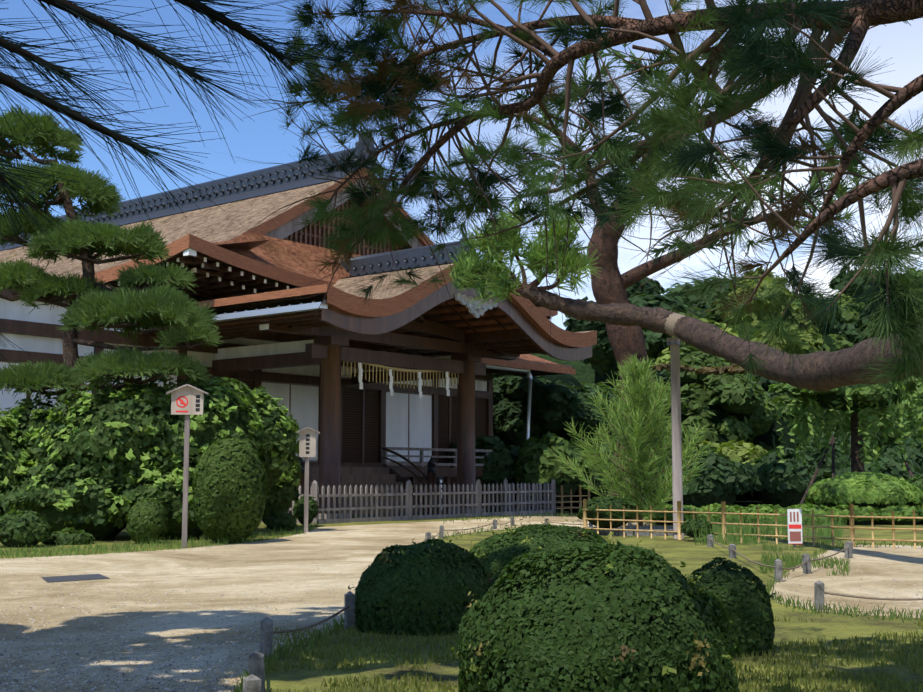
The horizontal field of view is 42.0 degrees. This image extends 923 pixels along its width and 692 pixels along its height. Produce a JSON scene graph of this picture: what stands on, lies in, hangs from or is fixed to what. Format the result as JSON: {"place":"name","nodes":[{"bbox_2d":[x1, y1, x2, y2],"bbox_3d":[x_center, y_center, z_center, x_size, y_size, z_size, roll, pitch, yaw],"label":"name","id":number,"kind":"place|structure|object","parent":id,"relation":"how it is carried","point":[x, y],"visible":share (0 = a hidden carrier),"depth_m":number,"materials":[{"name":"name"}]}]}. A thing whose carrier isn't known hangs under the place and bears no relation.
{"place":"outdoors","nodes":[
{"label":"outdoors","id":0,"kind":"place"},
{"bbox_2d":[0,0,362,371],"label":"shaded pine","id":1,"kind":"object","parent":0,"point":[56,73],"depth_m":2.06,"materials":[{"name":"green plant"}]},
{"bbox_2d":[437,477,446,514],"bbox_3d":[-0.541,3.853,30.932,0.200,0.980,0.250,-5,-8,38],"label":"keep out sign","id":2,"kind":"object","parent":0,"point":[440,480],"visible":0.42,"depth_m":30.92,"materials":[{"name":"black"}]},
{"bbox_2d":[0,516,922,691],"bbox_3d":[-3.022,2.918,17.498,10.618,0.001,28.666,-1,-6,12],"label":"path","id":3,"kind":"structure","parent":0,"point":[348,543],"depth_m":10.13,"materials":[{"name":"beige gravel"}]},
{"bbox_2d":[41,574,107,581],"bbox_3d":[-3.925,2.350,12.182,0.830,0.001,0.603,6,-8,-43],"label":"drain cover","id":4,"kind":"object","parent":3,"relation":"on","point":[72,578],"visible":1,"depth_m":12.22,"materials":[{"name":"grey metal"}]},
{"bbox_2d":[0,510,922,691],"bbox_3d":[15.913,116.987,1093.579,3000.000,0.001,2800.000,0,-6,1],"label":"ground","id":5,"kind":"structure","parent":0,"point":[829,626],"depth_m":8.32,"materials":[{"name":"green plant"}]},
{"bbox_2d":[0,104,224,400],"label":"pine","id":6,"kind":"object","parent":5,"relation":"on","point":[167,305],"depth_m":20.75,"materials":[{"name":"green plant"}]},
{"bbox_2d":[0,376,318,546],"bbox_3d":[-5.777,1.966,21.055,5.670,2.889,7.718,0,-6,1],"label":"shrubs","id":7,"kind":"object","parent":5,"relation":"on","point":[36,452],"depth_m":19.15,"materials":[{"name":"green plant"}]},
{"bbox_2d":[166,384,319,547],"bbox_3d":[-3.337,1.954,19.489,0.612,2.346,4.967,-2,-6,16],"label":"signpost","id":8,"kind":"object","parent":5,"relation":"on","point":[187,400],"visible":0.94,"depth_m":17.37,"materials":[{"name":"grey wood"}]},
{"bbox_2d":[0,126,596,518],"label":"japanese building","id":9,"kind":"structure","parent":5,"relation":"on","point":[399,391],"depth_m":31.98,"materials":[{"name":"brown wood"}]},
{"bbox_2d":[261,478,555,523],"bbox_3d":[-0.940,3.708,29.318,1.754,0.930,9.074,-5,-8,38],"label":"picket fence","id":10,"kind":"object","parent":5,"relation":"on","point":[510,501],"visible":0.85,"depth_m":28.30,"materials":[{"name":"grey wood"}]},
{"bbox_2d":[243,516,852,691],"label":"short posts","id":11,"kind":"object","parent":5,"relation":"on","point":[252,682],"visible":0.73,"depth_m":8.22,"materials":[{"name":"grey stone"}]},
{"bbox_2d":[256,520,922,677],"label":"rope lines","id":12,"kind":"object","parent":11,"relation":"attached to","point":[348,606],"visible":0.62,"depth_m":9.18,"materials":[{"name":"fabric"}]},
{"bbox_2d":[193,0,922,414],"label":"pine","id":13,"kind":"object","parent":5,"relation":"on","point":[368,90],"depth_m":5.93,"materials":[{"name":"plant"}]},
{"bbox_2d":[522,284,922,390],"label":"tree branch","id":14,"kind":"object","parent":13,"relation":"attached to","point":[823,371],"visible":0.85,"depth_m":17.19,"materials":[{"name":"brown plant"}]},
{"bbox_2d":[531,353,594,383],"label":"distant tree line","id":15,"kind":"object","parent":5,"relation":"on","point":[585,373],"visible":0.02,"depth_m":105.53,"materials":[{"name":"green plant"}]},
{"bbox_2d":[336,0,922,522],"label":"big pine wood","id":16,"kind":"object","parent":5,"relation":"on","point":[626,340],"visible":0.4,"depth_m":6.20,"materials":[{"name":"brown wood"}]},
{"bbox_2d":[443,0,909,308],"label":"pine needles","id":17,"kind":"object","parent":16,"relation":"attached to","point":[495,273],"visible":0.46,"depth_m":20.82,"materials":[{"name":"green plant"}]},
{"bbox_2d":[549,353,714,525],"bbox_3d":[3.368,1.830,23.505,3.179,3.441,3.334,0,-6,1],"label":"young pine","id":18,"kind":"object","parent":5,"relation":"on","point":[633,466],"depth_m":23.34,"materials":[{"name":"green plant"}]},
{"bbox_2d":[587,526,686,535],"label":"gravel path","id":19,"kind":"structure","parent":5,"relation":"on","point":[630,533],"depth_m":20.62,"materials":[{"name":"beige gravel"}]},
{"bbox_2d":[664,313,684,538],"bbox_3d":[3.508,1.263,19.466,0.506,3.716,0.975,2,-6,-17],"label":"support post","id":20,"kind":"object","parent":5,"relation":"on","point":[673,343],"visible":0.65,"depth_m":19.78,"materials":[{"name":"grey wood"}]},
{"bbox_2d":[448,431,922,534],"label":"hedge","id":21,"kind":"object","parent":5,"relation":"on","point":[759,468],"visible":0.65,"depth_m":37.56,"materials":[{"name":"green plant"}]},
{"bbox_2d":[475,265,922,537],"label":"trees","id":22,"kind":"object","parent":5,"relation":"on","point":[910,422],"depth_m":42.02,"materials":[{"name":"green plant"}]},
{"bbox_2d":[493,269,922,500],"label":"tree leaves","id":23,"kind":"object","parent":5,"relation":"on","point":[602,363],"visible":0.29,"depth_m":46.31,"materials":[{"name":"green plant"}]},
{"bbox_2d":[519,485,922,548],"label":"bamboo fences","id":24,"kind":"object","parent":5,"relation":"on","point":[851,517],"visible":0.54,"depth_m":18.71,"materials":[{"name":"brown wood"}]},
{"bbox_2d":[787,509,802,547],"bbox_3d":[4.804,2.628,17.334,0.200,0.550,0.067,0,-6,1],"label":"sign","id":25,"kind":"object","parent":5,"relation":"on","point":[794,518],"visible":1,"depth_m":17.30,"materials":[{"name":"paint"}]},
{"bbox_2d":[0,0,922,329],"label":"sky","id":26,"kind":"structure","parent":0,"point":[261,140],"materials":[{"name":"blue"}]},
{"bbox_2d":[352,499,814,515],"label":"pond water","id":27,"kind":"structure","parent":0,"point":[739,502],"depth_m":36.27,"materials":[{"name":"liquid"}]},
{"bbox_2d":[770,545,922,617],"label":"path","id":28,"kind":"structure","parent":0,"point":[889,570],"depth_m":11.93,"materials":[{"name":"beige gravel"}]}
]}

